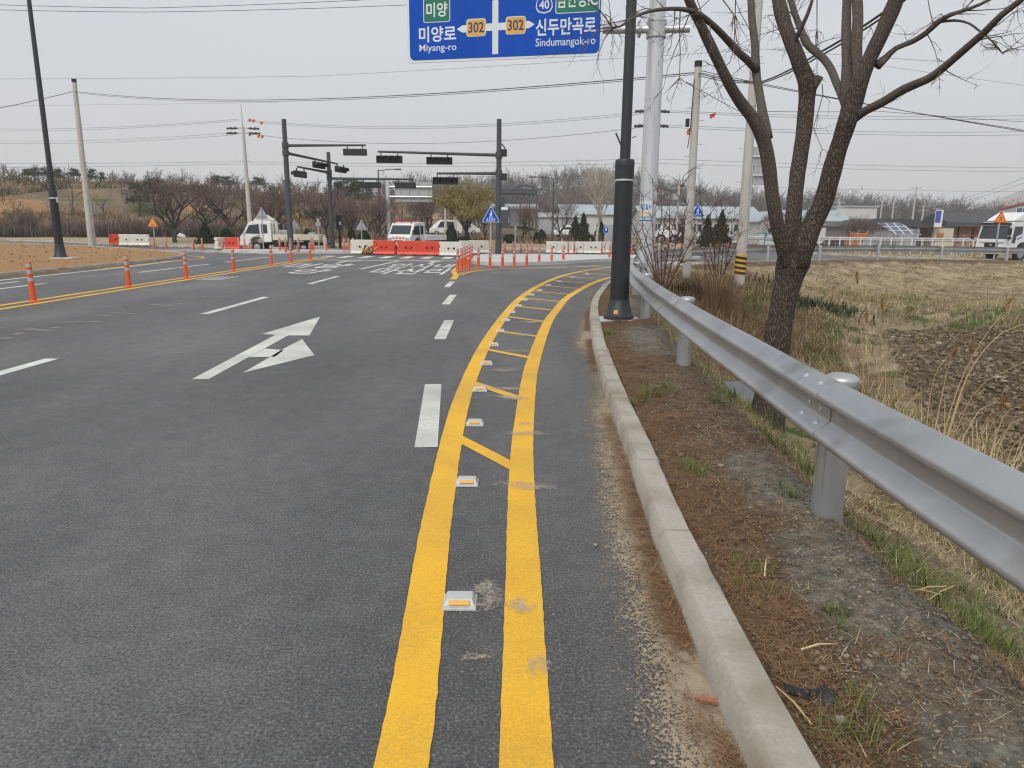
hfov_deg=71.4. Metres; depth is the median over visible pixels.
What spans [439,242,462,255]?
water barrier
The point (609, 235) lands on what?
silver cabinet
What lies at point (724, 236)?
evergreen shrub
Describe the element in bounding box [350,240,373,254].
water barrier
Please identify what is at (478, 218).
bare cherry tree
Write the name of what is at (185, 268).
delineator post
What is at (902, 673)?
verge stones
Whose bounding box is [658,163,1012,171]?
overhead wire
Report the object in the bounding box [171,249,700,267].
crosswalk stripes
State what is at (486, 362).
road stud
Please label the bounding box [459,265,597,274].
yellow nose line
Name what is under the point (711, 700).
bark scrap
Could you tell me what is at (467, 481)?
road stud
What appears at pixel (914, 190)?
overhead wire
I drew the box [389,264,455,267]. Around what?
road lettering
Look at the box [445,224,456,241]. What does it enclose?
evergreen shrub
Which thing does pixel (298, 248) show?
delineator post
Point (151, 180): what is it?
pine tree
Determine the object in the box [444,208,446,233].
utility pole
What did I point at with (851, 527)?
slope green grass
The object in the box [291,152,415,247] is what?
traffic signal
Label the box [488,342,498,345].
road stud
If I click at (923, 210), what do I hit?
utility pole
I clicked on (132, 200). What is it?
tree
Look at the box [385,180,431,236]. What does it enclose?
direction sign
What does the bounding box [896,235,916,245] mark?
shutter door
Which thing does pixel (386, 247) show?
water barrier
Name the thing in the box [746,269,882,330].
grass
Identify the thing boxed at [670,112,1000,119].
overhead wire
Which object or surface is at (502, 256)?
delineator post
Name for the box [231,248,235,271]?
delineator post
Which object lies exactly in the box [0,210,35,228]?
bare cherry tree
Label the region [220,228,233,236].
evergreen shrub
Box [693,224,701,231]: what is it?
window
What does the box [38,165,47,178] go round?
pine tree
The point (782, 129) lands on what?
overhead wire
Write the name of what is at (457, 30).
direction sign
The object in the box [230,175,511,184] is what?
overhead wire
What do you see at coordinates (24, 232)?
orchard hedge
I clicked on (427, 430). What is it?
guide dashes
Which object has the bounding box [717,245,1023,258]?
bank grass
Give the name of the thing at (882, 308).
reed clump
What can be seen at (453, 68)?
overhead wire
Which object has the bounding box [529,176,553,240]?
street lamp
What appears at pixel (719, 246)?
bare shrub
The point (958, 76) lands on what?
overhead wire
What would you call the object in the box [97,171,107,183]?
pine tree
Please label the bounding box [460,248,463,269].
delineator post
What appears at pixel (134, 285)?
yellow centre line
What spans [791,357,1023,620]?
dry edge grass
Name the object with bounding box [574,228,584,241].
evergreen shrub
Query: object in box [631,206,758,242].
long shed
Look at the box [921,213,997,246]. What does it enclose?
brick building
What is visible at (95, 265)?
kerb
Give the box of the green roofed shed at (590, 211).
[557,204,613,234]
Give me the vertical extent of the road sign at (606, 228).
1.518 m
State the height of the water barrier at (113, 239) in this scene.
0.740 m
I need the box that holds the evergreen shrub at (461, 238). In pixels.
[456,236,468,241]
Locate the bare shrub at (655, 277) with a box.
[631,165,726,288]
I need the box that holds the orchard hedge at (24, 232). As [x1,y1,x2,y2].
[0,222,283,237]
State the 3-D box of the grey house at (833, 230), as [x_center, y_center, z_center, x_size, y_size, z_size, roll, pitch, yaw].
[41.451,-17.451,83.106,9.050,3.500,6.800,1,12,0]
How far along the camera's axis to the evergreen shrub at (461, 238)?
56.58 m
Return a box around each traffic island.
[222,249,353,253]
[471,254,700,265]
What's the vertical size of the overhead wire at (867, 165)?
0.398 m
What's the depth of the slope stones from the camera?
4.48 m
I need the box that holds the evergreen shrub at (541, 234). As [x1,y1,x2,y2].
[536,229,546,243]
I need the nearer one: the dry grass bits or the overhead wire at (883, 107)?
the dry grass bits
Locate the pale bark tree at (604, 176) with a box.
[573,165,614,241]
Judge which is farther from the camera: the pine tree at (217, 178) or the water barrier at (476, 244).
the pine tree at (217, 178)
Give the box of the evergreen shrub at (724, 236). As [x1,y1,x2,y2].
[713,209,729,245]
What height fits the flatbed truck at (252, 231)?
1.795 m
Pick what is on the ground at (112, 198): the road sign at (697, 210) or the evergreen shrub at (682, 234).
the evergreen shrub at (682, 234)
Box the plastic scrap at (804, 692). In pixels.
[783,683,838,708]
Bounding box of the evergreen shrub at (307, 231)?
[303,228,310,241]
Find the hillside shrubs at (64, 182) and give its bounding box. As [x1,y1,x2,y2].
[0,174,212,191]
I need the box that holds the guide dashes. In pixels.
[415,281,455,446]
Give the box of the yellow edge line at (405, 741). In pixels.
[373,261,713,767]
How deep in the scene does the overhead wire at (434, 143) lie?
46.51 m
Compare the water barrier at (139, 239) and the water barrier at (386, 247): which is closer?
the water barrier at (386, 247)
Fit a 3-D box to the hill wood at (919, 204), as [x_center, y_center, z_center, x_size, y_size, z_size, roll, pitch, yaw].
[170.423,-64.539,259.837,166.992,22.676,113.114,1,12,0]
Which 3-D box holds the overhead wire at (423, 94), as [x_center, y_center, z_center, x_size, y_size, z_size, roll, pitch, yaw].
[-11.104,-13.130,31.395,41.803,4.003,0.024,11,16,39]
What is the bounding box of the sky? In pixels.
[0,0,1023,215]
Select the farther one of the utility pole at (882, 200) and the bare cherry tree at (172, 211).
the utility pole at (882, 200)
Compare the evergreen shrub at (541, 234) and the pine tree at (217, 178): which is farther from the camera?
the pine tree at (217, 178)
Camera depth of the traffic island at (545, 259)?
31.66 m
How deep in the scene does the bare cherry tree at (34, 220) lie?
75.90 m
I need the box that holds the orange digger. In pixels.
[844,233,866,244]
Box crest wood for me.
[0,162,382,199]
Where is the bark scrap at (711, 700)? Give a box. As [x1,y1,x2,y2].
[695,696,718,705]
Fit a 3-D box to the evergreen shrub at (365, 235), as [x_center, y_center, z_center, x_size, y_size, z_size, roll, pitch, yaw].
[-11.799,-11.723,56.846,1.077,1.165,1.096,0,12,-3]
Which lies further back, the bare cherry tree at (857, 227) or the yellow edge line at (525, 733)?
the bare cherry tree at (857, 227)
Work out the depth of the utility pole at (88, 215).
45.10 m
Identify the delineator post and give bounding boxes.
[26,262,39,302]
[123,255,133,287]
[182,251,190,278]
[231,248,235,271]
[269,245,274,265]
[288,244,293,262]
[297,238,299,251]
[308,242,312,259]
[456,249,459,271]
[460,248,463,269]
[463,247,466,267]
[466,249,471,270]
[471,244,472,259]
[476,248,480,268]
[487,247,492,267]
[501,247,503,266]
[512,247,516,266]
[525,247,527,265]
[538,246,540,261]
[550,246,552,260]
[562,245,564,259]
[608,244,610,256]
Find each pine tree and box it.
[21,168,35,181]
[29,166,44,180]
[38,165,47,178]
[53,167,65,178]
[64,166,80,178]
[87,168,97,179]
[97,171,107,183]
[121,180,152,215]
[135,176,173,209]
[209,174,223,185]
[220,175,235,185]
[251,176,265,188]
[327,180,352,207]
[339,180,366,202]
[349,180,375,210]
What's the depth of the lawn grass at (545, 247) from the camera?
52.77 m
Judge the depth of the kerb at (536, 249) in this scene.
51.37 m
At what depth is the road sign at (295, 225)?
42.04 m
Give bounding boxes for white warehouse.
[808,206,879,218]
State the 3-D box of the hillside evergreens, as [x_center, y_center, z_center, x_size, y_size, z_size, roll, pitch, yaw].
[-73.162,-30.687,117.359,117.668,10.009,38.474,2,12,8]
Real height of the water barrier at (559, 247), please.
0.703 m
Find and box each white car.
[468,224,479,234]
[554,226,588,235]
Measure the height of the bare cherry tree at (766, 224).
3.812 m
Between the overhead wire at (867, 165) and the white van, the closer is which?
the overhead wire at (867, 165)
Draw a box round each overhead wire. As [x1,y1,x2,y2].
[0,134,238,143]
[0,162,197,163]
[1,91,72,107]
[14,0,357,7]
[15,102,277,105]
[17,5,400,11]
[54,120,238,130]
[62,119,236,128]
[75,72,693,99]
[75,74,693,101]
[83,133,225,140]
[85,49,941,78]
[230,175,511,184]
[247,113,643,128]
[251,112,634,126]
[252,127,640,143]
[266,163,637,166]
[280,159,616,163]
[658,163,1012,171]
[660,124,1021,131]
[667,159,995,167]
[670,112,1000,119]
[670,127,989,135]
[682,111,1023,116]
[686,82,1020,121]
[699,0,905,83]
[699,12,881,81]
[701,70,1023,131]
[702,73,1021,129]
[779,187,1023,191]
[887,66,1023,85]
[934,178,1021,202]
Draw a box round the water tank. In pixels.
[275,230,293,233]
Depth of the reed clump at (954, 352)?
7.53 m
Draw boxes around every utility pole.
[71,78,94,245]
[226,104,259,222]
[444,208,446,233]
[454,216,456,231]
[634,109,669,127]
[672,179,686,233]
[681,60,705,277]
[734,0,767,285]
[833,201,844,216]
[877,199,886,217]
[889,201,898,218]
[911,187,921,218]
[918,205,927,219]
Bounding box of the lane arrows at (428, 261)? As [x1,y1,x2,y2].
[338,261,440,263]
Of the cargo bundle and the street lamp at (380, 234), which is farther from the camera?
the street lamp at (380, 234)
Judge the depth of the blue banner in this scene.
79.73 m
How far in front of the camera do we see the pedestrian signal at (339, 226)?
44.99 m
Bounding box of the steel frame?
[474,184,539,228]
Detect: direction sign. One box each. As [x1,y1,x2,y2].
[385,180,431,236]
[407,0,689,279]
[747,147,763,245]
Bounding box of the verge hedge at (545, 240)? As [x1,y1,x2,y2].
[335,234,773,246]
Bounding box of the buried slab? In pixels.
[723,381,753,404]
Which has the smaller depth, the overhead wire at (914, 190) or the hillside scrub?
the hillside scrub
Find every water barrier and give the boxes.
[108,234,118,244]
[118,234,133,245]
[129,234,150,245]
[214,237,225,249]
[225,237,242,248]
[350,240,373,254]
[373,240,396,254]
[397,241,418,255]
[417,241,440,255]
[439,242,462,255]
[459,241,480,253]
[469,240,488,253]
[546,241,563,252]
[556,242,575,253]
[575,242,585,253]
[583,242,600,253]
[603,242,610,252]
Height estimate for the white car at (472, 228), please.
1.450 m
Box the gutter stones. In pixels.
[574,401,707,767]
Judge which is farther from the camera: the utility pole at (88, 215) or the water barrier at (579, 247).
the utility pole at (88, 215)
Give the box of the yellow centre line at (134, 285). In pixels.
[0,256,325,305]
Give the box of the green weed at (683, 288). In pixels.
[670,277,716,293]
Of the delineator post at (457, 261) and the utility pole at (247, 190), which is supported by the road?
the delineator post at (457, 261)
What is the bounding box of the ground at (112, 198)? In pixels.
[0,180,1023,767]
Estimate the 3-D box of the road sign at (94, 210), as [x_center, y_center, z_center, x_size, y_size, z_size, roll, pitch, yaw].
[-27.235,-10.377,46.424,0.855,2.988,0.093,1,12,0]
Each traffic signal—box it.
[282,119,366,249]
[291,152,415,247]
[376,119,509,253]
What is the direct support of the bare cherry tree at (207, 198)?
on the ground at (112, 198)
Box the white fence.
[818,237,982,254]
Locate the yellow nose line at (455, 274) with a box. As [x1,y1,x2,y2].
[450,265,459,278]
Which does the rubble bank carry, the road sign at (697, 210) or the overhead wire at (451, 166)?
the road sign at (697, 210)
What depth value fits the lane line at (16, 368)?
11.96 m
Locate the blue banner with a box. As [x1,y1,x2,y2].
[934,210,943,227]
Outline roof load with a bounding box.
[254,215,274,221]
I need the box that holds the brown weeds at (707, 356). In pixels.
[664,320,816,449]
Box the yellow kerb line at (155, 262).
[104,256,204,268]
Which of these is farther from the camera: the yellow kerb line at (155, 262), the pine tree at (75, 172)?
the pine tree at (75, 172)
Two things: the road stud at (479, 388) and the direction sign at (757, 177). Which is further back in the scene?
the direction sign at (757, 177)
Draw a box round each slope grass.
[651,313,1023,682]
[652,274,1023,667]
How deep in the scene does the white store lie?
114.11 m
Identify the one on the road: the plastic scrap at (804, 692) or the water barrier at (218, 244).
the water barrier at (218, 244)
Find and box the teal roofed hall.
[782,210,848,242]
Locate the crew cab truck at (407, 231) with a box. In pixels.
[385,219,446,249]
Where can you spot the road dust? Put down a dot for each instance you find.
(520, 606)
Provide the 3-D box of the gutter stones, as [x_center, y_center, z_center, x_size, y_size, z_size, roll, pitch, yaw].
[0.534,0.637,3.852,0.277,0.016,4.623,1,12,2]
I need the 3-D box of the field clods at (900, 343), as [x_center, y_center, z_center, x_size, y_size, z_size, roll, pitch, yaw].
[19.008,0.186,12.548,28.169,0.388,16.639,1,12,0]
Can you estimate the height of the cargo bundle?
0.598 m
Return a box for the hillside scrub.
[0,176,408,233]
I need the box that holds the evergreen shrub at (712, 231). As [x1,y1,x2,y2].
[696,214,716,246]
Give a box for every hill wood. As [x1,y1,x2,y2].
[375,160,971,219]
[726,185,1023,219]
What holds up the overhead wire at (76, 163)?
attached to the utility pole at (247, 190)
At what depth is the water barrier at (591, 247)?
42.30 m
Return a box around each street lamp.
[27,0,81,258]
[378,169,400,238]
[527,189,542,239]
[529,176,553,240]
[599,0,637,321]
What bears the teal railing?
on the ground at (112, 198)
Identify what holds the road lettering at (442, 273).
on the road
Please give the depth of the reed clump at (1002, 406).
5.84 m
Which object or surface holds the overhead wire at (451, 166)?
attached to the utility pole at (642, 111)
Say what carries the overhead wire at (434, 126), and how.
attached to the utility pole at (642, 111)
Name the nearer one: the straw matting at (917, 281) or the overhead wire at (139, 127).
the straw matting at (917, 281)
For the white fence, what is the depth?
64.66 m
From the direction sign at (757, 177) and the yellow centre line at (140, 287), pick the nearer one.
the yellow centre line at (140, 287)
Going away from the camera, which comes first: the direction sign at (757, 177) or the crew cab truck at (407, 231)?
the crew cab truck at (407, 231)
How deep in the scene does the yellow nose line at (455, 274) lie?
22.55 m
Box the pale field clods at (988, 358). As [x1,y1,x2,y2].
[890,324,1023,385]
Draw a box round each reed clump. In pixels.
[850,385,1023,581]
[855,271,1021,447]
[894,297,1023,467]
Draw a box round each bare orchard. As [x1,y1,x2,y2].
[55,168,316,223]
[219,173,507,234]
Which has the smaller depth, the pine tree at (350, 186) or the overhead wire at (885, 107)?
the overhead wire at (885, 107)
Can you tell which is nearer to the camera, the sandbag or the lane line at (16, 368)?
the lane line at (16, 368)
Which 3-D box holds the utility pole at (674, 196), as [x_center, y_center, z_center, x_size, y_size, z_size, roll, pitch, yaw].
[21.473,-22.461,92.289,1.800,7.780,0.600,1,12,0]
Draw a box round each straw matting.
[730,257,1023,305]
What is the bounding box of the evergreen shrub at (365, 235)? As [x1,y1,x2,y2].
[358,230,370,239]
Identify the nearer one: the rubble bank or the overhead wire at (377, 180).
the rubble bank
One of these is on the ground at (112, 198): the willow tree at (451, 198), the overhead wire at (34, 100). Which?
the willow tree at (451, 198)
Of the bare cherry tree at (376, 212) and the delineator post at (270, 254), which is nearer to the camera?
the delineator post at (270, 254)
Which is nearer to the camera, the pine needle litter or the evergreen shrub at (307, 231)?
the pine needle litter
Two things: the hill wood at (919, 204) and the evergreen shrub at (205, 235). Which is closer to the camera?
the evergreen shrub at (205, 235)
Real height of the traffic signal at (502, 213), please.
6.630 m
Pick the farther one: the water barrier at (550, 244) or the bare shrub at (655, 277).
the water barrier at (550, 244)
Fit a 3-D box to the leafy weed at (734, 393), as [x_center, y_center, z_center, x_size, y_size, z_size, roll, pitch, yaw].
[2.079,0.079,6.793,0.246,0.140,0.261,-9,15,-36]
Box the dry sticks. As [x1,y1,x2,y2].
[764,527,953,725]
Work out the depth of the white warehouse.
124.33 m
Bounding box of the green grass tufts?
[599,328,1023,767]
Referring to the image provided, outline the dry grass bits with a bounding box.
[610,339,1023,767]
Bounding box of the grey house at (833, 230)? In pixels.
[822,218,923,245]
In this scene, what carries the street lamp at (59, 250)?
on the ground at (112, 198)
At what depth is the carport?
80.93 m
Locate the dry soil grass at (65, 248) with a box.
[0,243,167,267]
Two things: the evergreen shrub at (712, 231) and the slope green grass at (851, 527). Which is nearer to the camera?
the slope green grass at (851, 527)
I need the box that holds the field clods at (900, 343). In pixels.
[879,325,1023,470]
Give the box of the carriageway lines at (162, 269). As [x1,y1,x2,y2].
[0,257,425,288]
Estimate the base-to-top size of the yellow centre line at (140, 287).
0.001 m
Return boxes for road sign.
[90,201,98,245]
[148,217,157,245]
[256,207,267,249]
[293,220,299,248]
[316,219,320,249]
[356,220,366,239]
[482,206,498,252]
[513,225,516,246]
[604,226,608,254]
[694,204,703,244]
[993,211,1005,259]
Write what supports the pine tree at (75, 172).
on the ground at (112, 198)
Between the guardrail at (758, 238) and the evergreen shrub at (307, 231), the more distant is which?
the guardrail at (758, 238)
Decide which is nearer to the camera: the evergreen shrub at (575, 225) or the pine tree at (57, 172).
the evergreen shrub at (575, 225)
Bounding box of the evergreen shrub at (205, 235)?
[194,222,214,243]
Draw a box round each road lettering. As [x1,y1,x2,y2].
[285,263,354,267]
[289,269,329,272]
[371,268,450,274]
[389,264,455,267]
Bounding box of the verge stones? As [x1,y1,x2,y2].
[620,340,1023,753]
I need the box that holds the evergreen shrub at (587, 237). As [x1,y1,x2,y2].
[583,234,594,241]
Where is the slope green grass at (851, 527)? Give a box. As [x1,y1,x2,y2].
[658,318,1023,666]
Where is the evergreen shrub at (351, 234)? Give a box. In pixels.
[347,228,355,242]
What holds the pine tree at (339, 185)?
on the ground at (112, 198)
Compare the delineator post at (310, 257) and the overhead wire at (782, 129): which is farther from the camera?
the overhead wire at (782, 129)
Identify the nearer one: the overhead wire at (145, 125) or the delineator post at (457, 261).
the delineator post at (457, 261)
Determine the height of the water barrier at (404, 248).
0.755 m
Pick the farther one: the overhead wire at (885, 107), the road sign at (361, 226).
the road sign at (361, 226)
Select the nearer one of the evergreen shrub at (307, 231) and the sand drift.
the sand drift
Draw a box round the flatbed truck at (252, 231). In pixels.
[240,221,329,248]
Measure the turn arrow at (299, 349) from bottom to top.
0.001 m
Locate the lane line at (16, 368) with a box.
[0,261,397,374]
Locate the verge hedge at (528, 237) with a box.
[235,226,603,241]
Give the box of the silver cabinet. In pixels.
[604,224,612,245]
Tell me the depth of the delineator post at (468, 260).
24.59 m
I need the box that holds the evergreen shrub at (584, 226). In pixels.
[579,212,589,234]
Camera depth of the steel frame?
106.54 m
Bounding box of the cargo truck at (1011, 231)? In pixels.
[970,212,1023,259]
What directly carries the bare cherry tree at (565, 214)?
on the ground at (112, 198)
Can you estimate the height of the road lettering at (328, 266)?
0.001 m
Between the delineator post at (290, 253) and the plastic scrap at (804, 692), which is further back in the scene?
the delineator post at (290, 253)
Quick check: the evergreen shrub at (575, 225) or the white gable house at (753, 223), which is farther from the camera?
the white gable house at (753, 223)
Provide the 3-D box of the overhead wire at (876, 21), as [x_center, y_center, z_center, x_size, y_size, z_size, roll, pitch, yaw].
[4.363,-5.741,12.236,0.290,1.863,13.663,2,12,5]
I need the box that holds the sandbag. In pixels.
[177,233,185,238]
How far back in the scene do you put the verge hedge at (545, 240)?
59.07 m
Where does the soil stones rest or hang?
on the ground at (112, 198)
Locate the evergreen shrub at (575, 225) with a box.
[566,216,579,241]
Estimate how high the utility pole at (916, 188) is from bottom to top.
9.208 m
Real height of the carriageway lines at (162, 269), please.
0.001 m
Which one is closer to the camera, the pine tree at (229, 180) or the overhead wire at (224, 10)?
the overhead wire at (224, 10)
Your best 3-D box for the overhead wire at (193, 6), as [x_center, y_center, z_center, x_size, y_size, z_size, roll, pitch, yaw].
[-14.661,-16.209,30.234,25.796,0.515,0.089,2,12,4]
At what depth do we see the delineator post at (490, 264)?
26.55 m
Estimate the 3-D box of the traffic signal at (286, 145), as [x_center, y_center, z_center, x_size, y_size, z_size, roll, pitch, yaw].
[-10.373,-11.592,42.362,4.746,7.032,6.258,1,12,0]
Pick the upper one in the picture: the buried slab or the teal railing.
the teal railing
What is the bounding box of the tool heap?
[361,244,377,254]
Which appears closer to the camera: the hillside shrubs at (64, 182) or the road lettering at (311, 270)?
the road lettering at (311, 270)
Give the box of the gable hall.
[997,203,1023,212]
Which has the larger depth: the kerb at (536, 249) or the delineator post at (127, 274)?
the kerb at (536, 249)
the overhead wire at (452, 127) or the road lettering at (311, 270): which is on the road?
the road lettering at (311, 270)
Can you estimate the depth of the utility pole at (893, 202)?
135.70 m
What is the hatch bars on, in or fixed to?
on the road
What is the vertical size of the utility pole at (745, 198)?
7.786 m
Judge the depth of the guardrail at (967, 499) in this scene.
2.85 m
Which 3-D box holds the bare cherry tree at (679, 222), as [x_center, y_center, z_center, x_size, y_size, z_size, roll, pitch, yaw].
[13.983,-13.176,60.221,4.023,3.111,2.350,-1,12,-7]
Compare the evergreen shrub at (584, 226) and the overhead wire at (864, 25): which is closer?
the overhead wire at (864, 25)
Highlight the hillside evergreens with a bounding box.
[0,174,385,230]
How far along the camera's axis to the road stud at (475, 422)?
5.33 m
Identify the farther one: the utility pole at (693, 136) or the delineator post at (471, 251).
the delineator post at (471, 251)
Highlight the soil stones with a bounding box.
[0,244,154,264]
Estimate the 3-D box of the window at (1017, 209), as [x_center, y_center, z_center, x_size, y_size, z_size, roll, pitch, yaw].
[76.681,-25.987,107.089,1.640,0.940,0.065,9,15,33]
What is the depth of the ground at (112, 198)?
4.74 m
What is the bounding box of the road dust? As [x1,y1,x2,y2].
[1,296,550,673]
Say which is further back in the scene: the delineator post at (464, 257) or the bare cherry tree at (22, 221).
the bare cherry tree at (22, 221)
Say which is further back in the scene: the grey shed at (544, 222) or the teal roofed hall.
the teal roofed hall
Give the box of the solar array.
[878,223,921,245]
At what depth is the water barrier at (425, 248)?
37.12 m
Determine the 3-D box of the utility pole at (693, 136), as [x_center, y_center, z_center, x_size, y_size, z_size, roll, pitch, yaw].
[4.847,-5.680,19.221,0.506,5.635,0.244,1,12,0]
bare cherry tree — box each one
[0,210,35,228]
[8,214,41,229]
[127,171,209,242]
[174,182,244,225]
[179,178,271,236]
[249,183,320,226]
[291,186,346,240]
[325,198,364,229]
[357,195,395,237]
[406,199,449,234]
[476,212,495,239]
[516,201,541,241]
[540,199,579,240]
[657,210,694,241]
[755,212,784,241]
[837,215,887,236]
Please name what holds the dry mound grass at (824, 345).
on the ground at (112, 198)
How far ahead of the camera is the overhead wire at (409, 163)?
47.54 m
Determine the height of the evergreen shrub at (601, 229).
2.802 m
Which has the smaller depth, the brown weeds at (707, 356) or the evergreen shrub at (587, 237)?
the brown weeds at (707, 356)
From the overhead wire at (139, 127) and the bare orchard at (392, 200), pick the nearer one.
the overhead wire at (139, 127)
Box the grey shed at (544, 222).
[537,213,580,233]
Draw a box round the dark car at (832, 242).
[816,240,843,244]
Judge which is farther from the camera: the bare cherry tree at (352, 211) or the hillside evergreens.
the hillside evergreens
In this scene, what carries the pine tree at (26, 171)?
on the ground at (112, 198)
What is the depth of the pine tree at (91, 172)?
134.51 m
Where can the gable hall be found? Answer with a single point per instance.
(1016, 208)
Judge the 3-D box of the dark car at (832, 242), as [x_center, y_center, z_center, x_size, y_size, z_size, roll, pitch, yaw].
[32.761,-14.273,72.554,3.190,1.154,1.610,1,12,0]
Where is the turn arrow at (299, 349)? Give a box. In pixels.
[193,317,319,378]
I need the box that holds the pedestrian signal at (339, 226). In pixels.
[336,215,342,247]
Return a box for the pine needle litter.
[580,291,1023,767]
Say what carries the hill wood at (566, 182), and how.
on the ground at (112, 198)
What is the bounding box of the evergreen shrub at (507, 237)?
[503,234,513,242]
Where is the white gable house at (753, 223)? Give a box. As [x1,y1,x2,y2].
[748,211,784,244]
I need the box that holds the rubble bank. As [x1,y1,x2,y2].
[603,242,699,252]
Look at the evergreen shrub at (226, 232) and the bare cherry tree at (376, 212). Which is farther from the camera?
the bare cherry tree at (376, 212)
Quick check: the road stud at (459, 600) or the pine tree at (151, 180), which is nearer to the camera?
the road stud at (459, 600)
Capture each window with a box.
[655,223,661,230]
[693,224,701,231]
[1016,208,1023,211]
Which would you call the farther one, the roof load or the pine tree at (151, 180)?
the pine tree at (151, 180)
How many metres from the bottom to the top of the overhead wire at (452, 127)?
1.452 m
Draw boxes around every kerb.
[0,239,1022,259]
[0,242,182,275]
[589,259,833,767]
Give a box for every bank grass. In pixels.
[658,262,1023,438]
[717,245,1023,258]
[756,271,1023,330]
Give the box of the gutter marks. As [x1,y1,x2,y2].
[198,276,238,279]
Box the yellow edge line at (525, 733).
[499,277,610,767]
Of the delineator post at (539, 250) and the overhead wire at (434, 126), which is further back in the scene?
the overhead wire at (434, 126)
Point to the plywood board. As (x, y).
(493, 246)
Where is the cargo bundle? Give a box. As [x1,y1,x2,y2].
[275,224,286,229]
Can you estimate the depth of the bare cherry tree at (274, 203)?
61.59 m
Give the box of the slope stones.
[665,328,1020,647]
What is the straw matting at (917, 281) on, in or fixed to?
on the ground at (112, 198)
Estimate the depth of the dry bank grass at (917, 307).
20.75 m
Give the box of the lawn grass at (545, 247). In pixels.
[156,240,916,258]
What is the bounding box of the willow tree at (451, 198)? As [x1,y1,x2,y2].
[428,175,502,239]
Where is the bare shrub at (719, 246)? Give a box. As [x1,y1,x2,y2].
[680,171,752,293]
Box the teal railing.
[757,233,772,244]
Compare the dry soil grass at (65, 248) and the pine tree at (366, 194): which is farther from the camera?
the pine tree at (366, 194)
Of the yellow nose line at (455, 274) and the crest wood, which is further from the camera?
the crest wood
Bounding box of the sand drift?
[571,287,741,767]
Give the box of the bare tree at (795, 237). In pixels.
[538,0,1023,433]
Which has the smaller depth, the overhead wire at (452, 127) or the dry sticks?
the dry sticks
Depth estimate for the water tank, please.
41.51 m
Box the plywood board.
[489,240,494,253]
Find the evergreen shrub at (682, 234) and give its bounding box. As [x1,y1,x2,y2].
[679,226,684,242]
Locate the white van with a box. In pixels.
[426,220,461,234]
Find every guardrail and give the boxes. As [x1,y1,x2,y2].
[629,245,1023,592]
[635,235,1003,254]
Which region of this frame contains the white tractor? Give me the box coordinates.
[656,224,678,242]
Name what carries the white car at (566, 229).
on the ground at (112, 198)
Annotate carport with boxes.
[909,226,954,245]
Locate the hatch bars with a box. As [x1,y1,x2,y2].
[452,270,608,468]
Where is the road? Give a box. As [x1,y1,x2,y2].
[0,241,918,767]
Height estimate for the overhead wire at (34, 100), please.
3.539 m
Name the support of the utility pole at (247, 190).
on the ground at (112, 198)
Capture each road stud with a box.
[442,591,477,610]
[455,476,478,486]
[466,419,483,426]
[472,386,486,391]
[480,360,492,364]
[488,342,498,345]
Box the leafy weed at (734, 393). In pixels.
[722,386,743,398]
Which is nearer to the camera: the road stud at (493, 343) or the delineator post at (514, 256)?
the road stud at (493, 343)
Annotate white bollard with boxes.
[323,236,325,249]
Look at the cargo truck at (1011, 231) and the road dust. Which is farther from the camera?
the cargo truck at (1011, 231)
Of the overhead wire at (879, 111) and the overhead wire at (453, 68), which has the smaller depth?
the overhead wire at (879, 111)
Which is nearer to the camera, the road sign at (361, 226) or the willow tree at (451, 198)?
the road sign at (361, 226)
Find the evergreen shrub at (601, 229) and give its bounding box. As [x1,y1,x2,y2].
[594,218,604,240]
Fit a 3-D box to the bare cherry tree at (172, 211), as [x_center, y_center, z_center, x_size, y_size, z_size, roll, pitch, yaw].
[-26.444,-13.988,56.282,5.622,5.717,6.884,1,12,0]
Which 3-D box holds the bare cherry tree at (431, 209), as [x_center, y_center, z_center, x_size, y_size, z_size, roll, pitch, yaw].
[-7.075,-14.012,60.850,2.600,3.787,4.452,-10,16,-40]
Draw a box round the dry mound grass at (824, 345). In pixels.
[662,263,918,402]
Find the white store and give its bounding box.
[485,204,537,226]
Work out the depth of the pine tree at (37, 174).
139.19 m
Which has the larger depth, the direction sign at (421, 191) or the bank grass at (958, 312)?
the direction sign at (421, 191)
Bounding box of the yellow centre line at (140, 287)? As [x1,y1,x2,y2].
[0,256,335,309]
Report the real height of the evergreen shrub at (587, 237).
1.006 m
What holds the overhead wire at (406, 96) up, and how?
attached to the utility pole at (693, 136)

